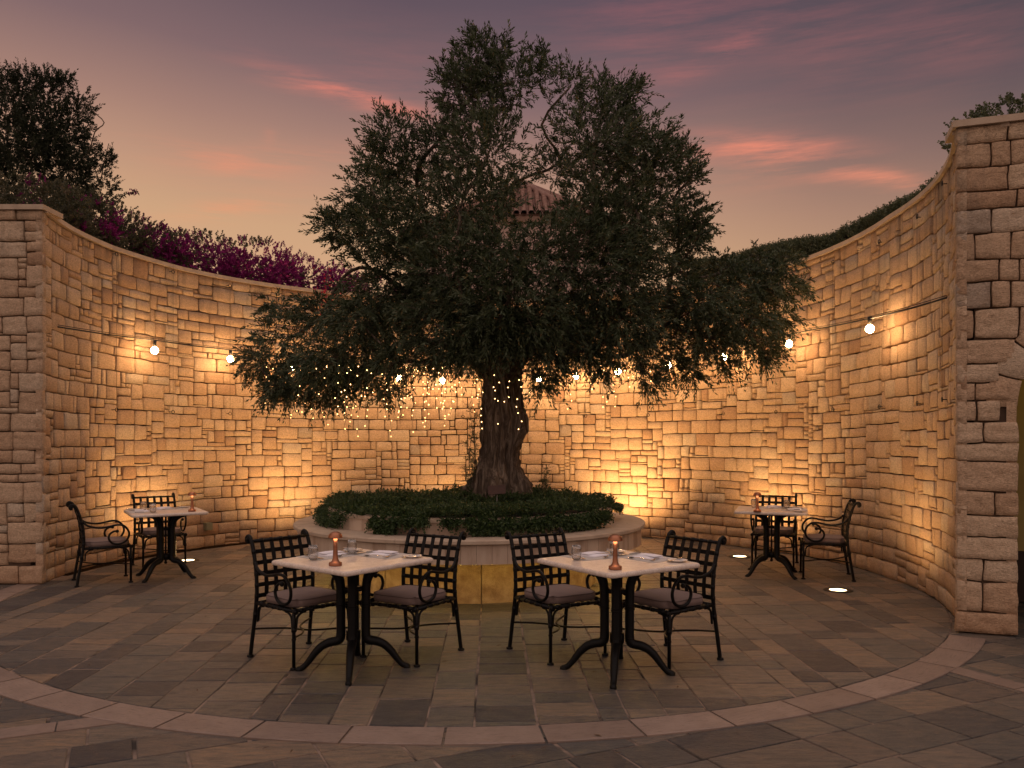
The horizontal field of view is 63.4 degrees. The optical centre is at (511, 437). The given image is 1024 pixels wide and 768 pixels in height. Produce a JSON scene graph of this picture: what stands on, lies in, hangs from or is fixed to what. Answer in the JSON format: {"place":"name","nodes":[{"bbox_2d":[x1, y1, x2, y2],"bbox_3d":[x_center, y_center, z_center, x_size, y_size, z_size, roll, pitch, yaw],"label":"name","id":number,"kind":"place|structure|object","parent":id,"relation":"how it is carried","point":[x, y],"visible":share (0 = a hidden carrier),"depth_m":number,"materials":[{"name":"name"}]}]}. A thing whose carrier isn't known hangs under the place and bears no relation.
{"place":"outdoors","nodes":[
{"label":"outdoors","id":0,"kind":"place"},
{"bbox_2d":[0,537,951,727],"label":"courtyard paving","id":1,"kind":"structure","parent":0,"point":[504,697],"depth_m":6.39,"materials":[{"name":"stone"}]},
{"bbox_2d":[66,501,133,586],"bbox_3d":[-4.636,1.171,9.318,0.649,0.904,0.566,0,0,-31],"label":"armchair","id":2,"kind":"object","parent":1,"relation":"on","point":[104,542],"visible":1,"depth_m":9.22,"materials":[{"name":"black metal"}]},
{"bbox_2d":[131,492,186,566],"bbox_3d":[-4.465,1.171,10.475,0.566,0.904,0.649,0,0,-36],"label":"armchair","id":3,"kind":"object","parent":1,"relation":"on","point":[142,533],"visible":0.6,"depth_m":10.47,"materials":[{"name":"black metal"}]},
{"bbox_2d":[124,507,208,582],"bbox_3d":[-4.020,1.244,9.620,0.810,0.788,0.810,0,0,-31],"label":"bistro table","id":4,"kind":"object","parent":1,"relation":"on","point":[175,515],"visible":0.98,"depth_m":9.54,"materials":[{"name":"black metal"}]},
{"bbox_2d":[126,510,150,513],"bbox_3d":[-4.249,0.849,9.492,0.280,0.002,0.400,0,0,-32],"label":"placemat","id":5,"kind":"object","parent":4,"relation":"on","point":[131,511],"visible":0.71,"depth_m":9.36,"materials":[{"name":"grey fabric"}]},
{"bbox_2d":[134,509,148,511],"bbox_3d":[-4.251,0.837,9.505,0.144,0.020,0.175,0,0,-28],"label":"folded napkin","id":6,"kind":"object","parent":5,"relation":"on","point":[139,510],"visible":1,"depth_m":9.44,"materials":[{"name":"white fabric"}]},
{"bbox_2d":[140,501,146,509],"bbox_3d":[-4.290,0.797,9.649,0.071,0.100,0.071,0,0,-37],"label":"water glass","id":7,"kind":"object","parent":4,"relation":"on","point":[143,504],"visible":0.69,"depth_m":9.62,"materials":[{"name":"clear glass"}]},
{"bbox_2d":[150,503,155,512],"bbox_3d":[-4.050,0.797,9.349,0.071,0.100,0.071,0,0,-28],"label":"water glass","id":8,"kind":"object","parent":4,"relation":"on","point":[152,507],"visible":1,"depth_m":9.32,"materials":[{"name":"clear glass"}]},
{"bbox_2d":[146,507,182,509],"bbox_3d":[-4.137,0.849,9.843,0.400,0.002,0.280,0,0,-30],"label":"placemat","id":9,"kind":"object","parent":4,"relation":"on","point":[169,509],"visible":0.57,"depth_m":9.76,"materials":[{"name":"grey fabric"}]},
{"bbox_2d":[188,492,195,511],"bbox_3d":[-3.671,0.736,9.509,0.095,0.226,0.095,0,0,0],"label":"table lamp","id":10,"kind":"object","parent":4,"relation":"on","point":[191,494],"visible":1,"depth_m":9.49,"materials":[{"name":"orange metal"}]},
{"bbox_2d":[181,558,198,561],"bbox_3d":[-4.269,1.615,10.902,0.300,0.006,0.300,0,0,0],"label":"ground uplight","id":11,"kind":"object","parent":1,"relation":"on","point":[190,560],"visible":0.62,"depth_m":10.89,"materials":[{"name":"grey metal"}]},
{"bbox_2d":[245,529,347,670],"bbox_3d":[-1.582,1.171,6.158,0.649,0.904,0.566,0,0,41],"label":"armchair","id":12,"kind":"object","parent":1,"relation":"on","point":[290,600],"visible":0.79,"depth_m":6.11,"materials":[{"name":"black metal"}]},
{"bbox_2d":[272,549,433,686],"bbox_3d":[-1.110,1.244,5.800,0.810,0.788,0.810,0,0,39],"label":"bistro table","id":13,"kind":"object","parent":1,"relation":"on","point":[352,568],"visible":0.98,"depth_m":5.75,"materials":[{"name":"beige stone"}]},
{"bbox_2d":[308,545,317,559],"bbox_3d":[-1.377,0.797,5.741,0.071,0.100,0.071,0,0,44],"label":"water glass","id":14,"kind":"object","parent":13,"relation":"on","point":[312,552],"visible":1,"depth_m":5.71,"materials":[{"name":"clear glass"}]},
{"bbox_2d":[296,551,362,559],"bbox_3d":[-1.304,0.849,5.967,0.280,0.002,0.400,0,0,39],"label":"placemat","id":15,"kind":"object","parent":13,"relation":"on","point":[331,557],"visible":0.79,"depth_m":5.90,"materials":[{"name":"grey fabric"}]},
{"bbox_2d":[318,550,346,556],"bbox_3d":[-1.303,0.837,5.992,0.144,0.020,0.175,0,0,37],"label":"folded napkin","id":16,"kind":"object","parent":15,"relation":"on","point":[327,553],"visible":0.7,"depth_m":5.95,"materials":[{"name":"white fabric"}]},
{"bbox_2d":[328,531,342,566],"bbox_3d":[-1.171,0.736,5.493,0.095,0.226,0.095,0,0,0],"label":"table lamp","id":17,"kind":"object","parent":13,"relation":"on","point":[335,536],"visible":1,"depth_m":5.47,"materials":[{"name":"orange metal"}]},
{"bbox_2d":[347,539,356,553],"bbox_3d":[-1.170,0.797,6.057,0.071,0.100,0.071,0,0,44],"label":"water glass","id":18,"kind":"object","parent":13,"relation":"on","point":[351,546],"visible":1,"depth_m":6.03,"materials":[{"name":"clear glass"}]},
{"bbox_2d":[351,552,404,558],"bbox_3d":[-0.943,0.849,6.002,0.400,0.002,0.280,0,0,39],"label":"placemat","id":19,"kind":"object","parent":13,"relation":"on","point":[399,555],"visible":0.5,"depth_m":5.91,"materials":[{"name":"beige fabric"}]},
{"bbox_2d":[368,550,398,555],"bbox_3d":[-0.930,0.837,6.003,0.175,0.020,0.144,0,0,29],"label":"folded napkin","id":20,"kind":"object","parent":19,"relation":"on","point":[383,552],"visible":0.99,"depth_m":5.97,"materials":[{"name":"white fabric"}]},
{"bbox_2d":[402,554,421,557],"bbox_3d":[-0.710,0.843,5.876,0.145,0.014,0.145,0,0,44],"label":"side plate","id":21,"kind":"object","parent":13,"relation":"on","point":[413,556],"visible":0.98,"depth_m":5.88,"materials":[{"name":"white ceramic"}]},
{"bbox_2d":[359,528,466,667],"bbox_3d":[-0.733,1.171,6.237,0.566,0.904,0.649,0,0,31],"label":"armchair","id":22,"kind":"object","parent":1,"relation":"on","point":[420,597],"visible":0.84,"depth_m":6.25,"materials":[{"name":"black metal"}]},
{"bbox_2d":[293,501,644,603],"bbox_3d":[-0.470,1.205,9.500,3.944,0.890,3.944,0,0,0],"label":"round planter bench","id":23,"kind":"object","parent":1,"relation":"on","point":[485,570],"visible":0.31,"depth_m":8.09,"materials":[{"name":"stone"}]},
{"bbox_2d":[311,483,624,536],"bbox_3d":[-0.466,0.761,9.488,3.555,0.525,3.552,0,0,0],"label":"ground cover","id":24,"kind":"object","parent":23,"relation":"on","point":[422,506],"visible":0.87,"depth_m":8.37,"materials":[{"name":"green plant"}]},
{"bbox_2d":[535,464,552,491],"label":"wiry sprig","id":25,"kind":"object","parent":24,"relation":"on","point":[542,480],"visible":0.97,"depth_m":9.50,"materials":[{"name":"green plant"}]},
{"bbox_2d":[460,398,484,486],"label":"wiry shrub","id":26,"kind":"object","parent":23,"relation":"on","point":[475,462],"visible":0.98,"depth_m":9.44,"materials":[{"name":"green plant"}]},
{"bbox_2d":[488,485,505,501],"bbox_3d":[-0.165,0.665,8.950,0.196,0.310,0.056,0,0,0],"label":"plaque","id":27,"kind":"object","parent":23,"relation":"on","point":[496,489],"visible":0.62,"depth_m":8.95,"materials":[{"name":"grey paint"}]},
{"bbox_2d":[226,18,824,503],"bbox_3d":[0.120,-1.981,9.173,7.089,5.732,3.262,0,0,0],"label":"olive tree","id":28,"kind":"object","parent":23,"relation":"on","point":[514,338],"visible":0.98,"depth_m":9.19,"materials":[{"name":"green plant"}]},
{"bbox_2d":[259,359,480,433],"bbox_3d":[-1.789,-0.516,10.498,2.829,1.016,0.336,0,0,0],"label":"fairy light string","id":29,"kind":"object","parent":28,"relation":"hanging from","point":[413,400],"visible":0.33,"depth_m":10.43,"materials":[{"name":"yellow metal"}]},
{"bbox_2d":[297,353,456,416],"bbox_3d":[-1.495,-0.574,9.211,1.903,0.720,0.291,0,0,0],"label":"fairy light string","id":30,"kind":"object","parent":28,"relation":"hanging from","point":[375,383],"visible":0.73,"depth_m":9.18,"materials":[{"name":"yellow metal"}]},
{"bbox_2d":[477,370,524,435],"bbox_3d":[-0.109,-0.400,9.173,0.571,0.770,0.119,0,0,5],"label":"fairy light string","id":31,"kind":"object","parent":28,"relation":"attached to","point":[507,395],"visible":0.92,"depth_m":9.14,"materials":[{"name":"yellow metal"}]},
{"bbox_2d":[529,354,676,405],"bbox_3d":[1.219,-0.688,10.204,2.052,0.683,0.420,0,0,0],"label":"fairy light string","id":32,"kind":"object","parent":28,"relation":"hanging from","point":[601,381],"visible":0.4,"depth_m":10.30,"materials":[{"name":"yellow metal"}]},
{"bbox_2d":[16,122,1009,630],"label":"curved stone wall","id":33,"kind":"structure","parent":1,"relation":"on","point":[828,440],"depth_m":11.35,"materials":[{"name":"stone"}]},
{"bbox_2d":[111,252,117,411],"bbox_3d":[-5.150,-1.370,10.746,0.084,2.078,0.043,0,0,-29],"label":"trellis wire","id":34,"kind":"object","parent":33,"relation":"attached to","point":[116,331],"visible":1,"depth_m":10.76,"materials":[{"name":"grey metal"}]},
{"bbox_2d":[203,522,212,530],"bbox_3d":[-4.476,1.310,12.206,0.081,0.110,0.110,0,0,35],"label":"junction box","id":35,"kind":"object","parent":33,"relation":"attached to","point":[207,526],"visible":1,"depth_m":12.18,"materials":[{"name":"brown plastic"}]},
{"bbox_2d":[313,266,340,314],"bbox_3d":[-3.021,-2.158,13.518,0.535,1.379,0.438,0,0,36],"label":"purple blossom spray","id":36,"kind":"object","parent":33,"relation":"hanging from","point":[325,291],"visible":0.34,"depth_m":13.48,"materials":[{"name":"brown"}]},
{"bbox_2d":[57,295,946,383],"bbox_3d":[-0.064,-1.160,11.263,9.437,0.519,5.441,0,0,11],"label":"festoon string","id":37,"kind":"object","parent":33,"relation":"attached to","point":[869,328],"visible":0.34,"depth_m":10.47,"materials":[{"name":"black"}]},
{"bbox_2d":[584,312,586,417],"bbox_3d":[1.226,-1.217,13.918,0.043,1.771,0.084,0,0,-23],"label":"trellis wire","id":38,"kind":"object","parent":33,"relation":"attached to","point":[585,394],"visible":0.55,"depth_m":13.90,"materials":[{"name":"grey metal"}]},
{"bbox_2d":[941,180,946,401],"bbox_3d":[4.079,-1.378,7.806,0.065,2.093,0.057,0,0,14],"label":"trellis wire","id":39,"kind":"object","parent":33,"relation":"attached to","point":[942,183],"visible":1,"depth_m":7.82,"materials":[{"name":"grey metal"}]},
{"bbox_2d":[504,527,609,665],"bbox_3d":[0.327,1.171,6.281,0.566,0.904,0.649,0,0,-32],"label":"armchair","id":40,"kind":"object","parent":1,"relation":"on","point":[551,594],"visible":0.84,"depth_m":6.30,"materials":[{"name":"black metal"}]},
{"bbox_2d":[537,551,699,689],"bbox_3d":[0.725,1.244,5.720,0.810,0.788,0.810,0,0,-34],"label":"bistro table","id":41,"kind":"object","parent":1,"relation":"on","point":[632,570],"visible":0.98,"depth_m":5.64,"materials":[{"name":"black metal"}]},
{"bbox_2d":[571,545,581,559],"bbox_3d":[0.446,0.797,5.740,0.071,0.100,0.071,0,0,-33],"label":"water glass","id":42,"kind":"object","parent":41,"relation":"on","point":[576,552],"visible":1,"depth_m":5.71,"materials":[{"name":"clear glass"}]},
{"bbox_2d":[563,552,625,560],"bbox_3d":[0.593,0.849,5.929,0.400,0.002,0.280,0,0,-34],"label":"placemat","id":43,"kind":"object","parent":41,"relation":"on","point":[592,558],"visible":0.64,"depth_m":5.85,"materials":[{"name":"beige fabric"}]},
{"bbox_2d":[581,551,608,557],"bbox_3d":[0.590,0.837,5.951,0.175,0.020,0.144,0,0,-40],"label":"folded napkin","id":44,"kind":"object","parent":43,"relation":"on","point":[593,554],"visible":0.96,"depth_m":5.92,"materials":[{"name":"white fabric"}]},
{"bbox_2d":[610,541,618,553],"bbox_3d":[0.742,0.797,5.999,0.071,0.100,0.071,0,0,-32],"label":"water glass","id":45,"kind":"object","parent":41,"relation":"on","point":[611,546],"visible":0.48,"depth_m":5.97,"materials":[{"name":"clear glass"}]},
{"bbox_2d":[608,534,622,569],"bbox_3d":[0.665,0.736,5.339,0.095,0.226,0.095,0,0,0],"label":"table lamp","id":46,"kind":"object","parent":41,"relation":"on","point":[614,539],"visible":1,"depth_m":5.32,"materials":[{"name":"orange metal"}]},
{"bbox_2d":[619,553,670,562],"bbox_3d":[0.950,0.849,5.855,0.280,0.002,0.400,0,0,-34],"label":"placemat","id":47,"kind":"object","parent":41,"relation":"on","point":[627,556],"visible":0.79,"depth_m":5.80,"materials":[{"name":"beige fabric"}]},
{"bbox_2d":[632,553,663,558],"bbox_3d":[0.958,0.837,5.844,0.144,0.020,0.175,0,0,-37],"label":"folded napkin","id":48,"kind":"object","parent":47,"relation":"on","point":[647,556],"visible":0.97,"depth_m":5.82,"materials":[{"name":"white fabric"}]},
{"bbox_2d":[666,558,687,561],"bbox_3d":[1.130,0.843,5.673,0.145,0.014,0.145,0,0,-34],"label":"side plate","id":49,"kind":"object","parent":41,"relation":"on","point":[679,560],"visible":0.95,"depth_m":5.69,"materials":[{"name":"white ceramic"}]},
{"bbox_2d":[622,530,726,670],"bbox_3d":[1.169,1.171,6.096,0.649,0.904,0.566,0,0,-38],"label":"armchair","id":50,"kind":"object","parent":1,"relation":"on","point":[672,600],"visible":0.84,"depth_m":6.02,"materials":[{"name":"black metal"}]},
{"bbox_2d":[729,555,750,557],"bbox_3d":[3.095,1.615,11.261,0.300,0.006,0.300,0,0,0],"label":"ground uplight","id":51,"kind":"object","parent":1,"relation":"on","point":[740,556],"visible":0.99,"depth_m":11.25,"materials":[{"name":"grey metal"}]},
{"bbox_2d":[734,506,807,579],"bbox_3d":[3.070,1.244,9.800,0.810,0.788,0.810,0,0,19],"label":"bistro table","id":52,"kind":"object","parent":1,"relation":"on","point":[775,553],"visible":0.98,"depth_m":9.70,"materials":[{"name":"black metal"}]},
{"bbox_2d":[751,499,755,507],"bbox_3d":[2.926,0.797,10.025,0.071,0.100,0.071,0,0,17],"label":"water glass","id":53,"kind":"object","parent":52,"relation":"on","point":[753,503],"visible":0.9,"depth_m":10.00,"materials":[{"name":"clear glass"}]},
{"bbox_2d":[753,492,761,511],"bbox_3d":[2.805,0.736,9.474,0.095,0.226,0.095,0,0,0],"label":"table lamp","id":54,"kind":"object","parent":52,"relation":"on","point":[757,495],"visible":1,"depth_m":9.46,"materials":[{"name":"orange metal"}]},
{"bbox_2d":[784,499,789,507],"bbox_3d":[3.297,0.797,9.946,0.071,0.100,0.071,0,0,13],"label":"water glass","id":55,"kind":"object","parent":52,"relation":"on","point":[786,503],"visible":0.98,"depth_m":9.92,"materials":[{"name":"clear glass"}]},
{"bbox_2d":[750,493,798,568],"bbox_3d":[3.346,1.171,10.559,0.566,0.904,0.649,0,0,22],"label":"armchair","id":56,"kind":"object","parent":1,"relation":"on","point":[757,532],"visible":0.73,"depth_m":10.58,"materials":[{"name":"black metal"}]},
{"bbox_2d":[798,498,861,581],"bbox_3d":[3.681,1.171,9.628,0.649,0.904,0.566,0,0,16],"label":"armchair","id":57,"kind":"object","parent":1,"relation":"on","point":[820,539],"visible":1,"depth_m":9.46,"materials":[{"name":"black metal"}]},
{"bbox_2d":[823,587,852,592],"bbox_3d":[3.452,1.615,8.777,0.300,0.006,0.300,0,0,0],"label":"ground uplight","id":58,"kind":"object","parent":1,"relation":"on","point":[837,590],"visible":1,"depth_m":8.75,"materials":[{"name":"grey metal"}]},
{"bbox_2d":[0,585,1023,767],"bbox_3d":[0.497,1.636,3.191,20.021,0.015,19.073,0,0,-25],"label":"terrace paving","id":59,"kind":"structure","parent":0,"point":[109,746],"depth_m":4.38,"materials":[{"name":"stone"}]},
{"bbox_2d":[0,204,62,584],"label":"return wall","id":60,"kind":"structure","parent":59,"relation":"on","point":[22,307],"depth_m":9.15,"materials":[{"name":"stone"}]},
{"bbox_2d":[0,576,1023,746],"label":"travertine ring","id":61,"kind":"object","parent":59,"relation":"on","point":[952,653],"visible":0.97,"depth_m":4.74,"materials":[{"name":"beige stone"}]},
{"bbox_2d":[945,113,1023,635],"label":"arched stone wall","id":62,"kind":"structure","parent":59,"relation":"on","point":[992,271],"depth_m":6.82,"materials":[{"name":"stone"}]},
{"bbox_2d":[1016,379,1023,601],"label":"passage wall","id":63,"kind":"structure","parent":59,"relation":"on","point":[1020,489],"depth_m":8.18,"materials":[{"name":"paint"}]},
{"bbox_2d":[0,0,1023,292],"label":"sky","id":64,"kind":"structure","parent":0,"point":[812,117],"materials":[{"name":"purple"}]},
{"label":"raised garden ground","id":65,"kind":"structure","parent":0,"visible":0},
{"bbox_2d":[0,169,106,241],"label":"bougainvillea bush","id":66,"kind":"object","parent":65,"relation":"on","point":[71,216],"visible":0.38,"depth_m":10.38,"materials":[{"name":"green plant"}]},
{"bbox_2d":[0,57,124,217],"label":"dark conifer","id":67,"kind":"object","parent":65,"relation":"on","point":[48,142],"visible":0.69,"depth_m":17.83,"materials":[{"name":"green plant"}]},
{"bbox_2d":[0,179,128,249],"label":"bougainvillea bush","id":68,"kind":"object","parent":65,"relation":"on","point":[111,228],"visible":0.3,"depth_m":11.19,"materials":[{"name":"green plant"}]},
{"bbox_2d":[56,190,158,257],"bbox_3d":[-6.004,-2.800,11.910,1.855,1.414,1.396,0,0,0],"label":"bougainvillea bush","id":69,"kind":"object","parent":65,"relation":"on","point":[137,238],"visible":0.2,"depth_m":11.81,"materials":[{"name":"purple plant"}]},
{"bbox_2d":[112,189,138,212],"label":"bougainvillea shoot","id":70,"kind":"object","parent":69,"relation":"attached to","point":[129,194],"visible":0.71,"depth_m":11.79,"materials":[{"name":"green plant"}]},
{"bbox_2d":[91,211,194,268],"bbox_3d":[-5.614,-2.727,12.366,1.691,1.267,1.342,0,0,0],"label":"bougainvillea bush","id":71,"kind":"object","parent":65,"relation":"on","point":[171,234],"visible":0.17,"depth_m":12.35,"materials":[{"name":"purple plant"}]},
{"bbox_2d":[127,221,212,271],"bbox_3d":[-5.256,-2.666,12.499,1.243,1.143,1.238,0,0,-42],"label":"bougainvillea bush","id":72,"kind":"object","parent":65,"relation":"on","point":[182,248],"visible":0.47,"depth_m":12.38,"materials":[{"name":"purple plant"}]},
{"bbox_2d":[157,226,257,279],"bbox_3d":[-4.855,-2.714,13.097,1.784,1.242,1.305,0,0,0],"label":"bougainvillea bush","id":73,"kind":"object","parent":65,"relation":"on","point":[236,267],"visible":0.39,"depth_m":12.90,"materials":[{"name":"purple plant"}]},
{"bbox_2d":[188,234,306,286],"bbox_3d":[-4.352,-2.712,13.602,1.960,1.238,1.469,0,0,0],"label":"bougainvillea bush","id":74,"kind":"object","parent":65,"relation":"on","point":[268,270],"visible":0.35,"depth_m":13.44,"materials":[{"name":"purple plant"}]},
{"bbox_2d":[255,249,329,290],"bbox_3d":[-3.805,-2.639,14.134,1.416,1.092,1.161,0,0,0],"label":"bougainvillea bush","id":75,"kind":"object","parent":65,"relation":"on","point":[303,282],"visible":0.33,"depth_m":13.96,"materials":[{"name":"purple plant"}]},
{"bbox_2d":[292,259,371,293],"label":"bougainvillea bush","id":76,"kind":"object","parent":65,"relation":"on","point":[332,272],"visible":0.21,"depth_m":14.30,"materials":[{"name":"purple plant"}]},
{"bbox_2d":[397,181,648,298],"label":"tower house","id":77,"kind":"structure","parent":65,"relation":"on","point":[544,196],"depth_m":22.13,"materials":[{"name":"pink paint"}]},
{"bbox_2d":[675,166,942,279],"bbox_3d":[4.507,-2.604,11.133,1.842,1.049,6.684,0,0,-20],"label":"clipped hedge","id":78,"kind":"object","parent":65,"relation":"on","point":[808,245],"visible":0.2,"depth_m":11.54,"materials":[{"name":"green plant"}]},
{"bbox_2d":[937,90,1023,153],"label":"green shrub","id":79,"kind":"object","parent":65,"relation":"on","point":[982,111],"visible":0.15,"depth_m":7.44,"materials":[{"name":"green plant"}]},
{"bbox_3d":[3.161,0.849,10.041,0.400,0.002,0.280,0,0,20],"label":"placemat","id":80,"kind":"object","parent":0,"visible":0},
{"bbox_2d":[766,505,781,507],"bbox_3d":[3.180,0.837,10.049,0.175,0.020,0.144,0,0,12],"label":"folded napkin","id":81,"kind":"object","parent":80,"relation":"on","point":[774,506],"visible":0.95,"depth_m":10.04,"materials":[{"name":"white fabric"}]}
]}

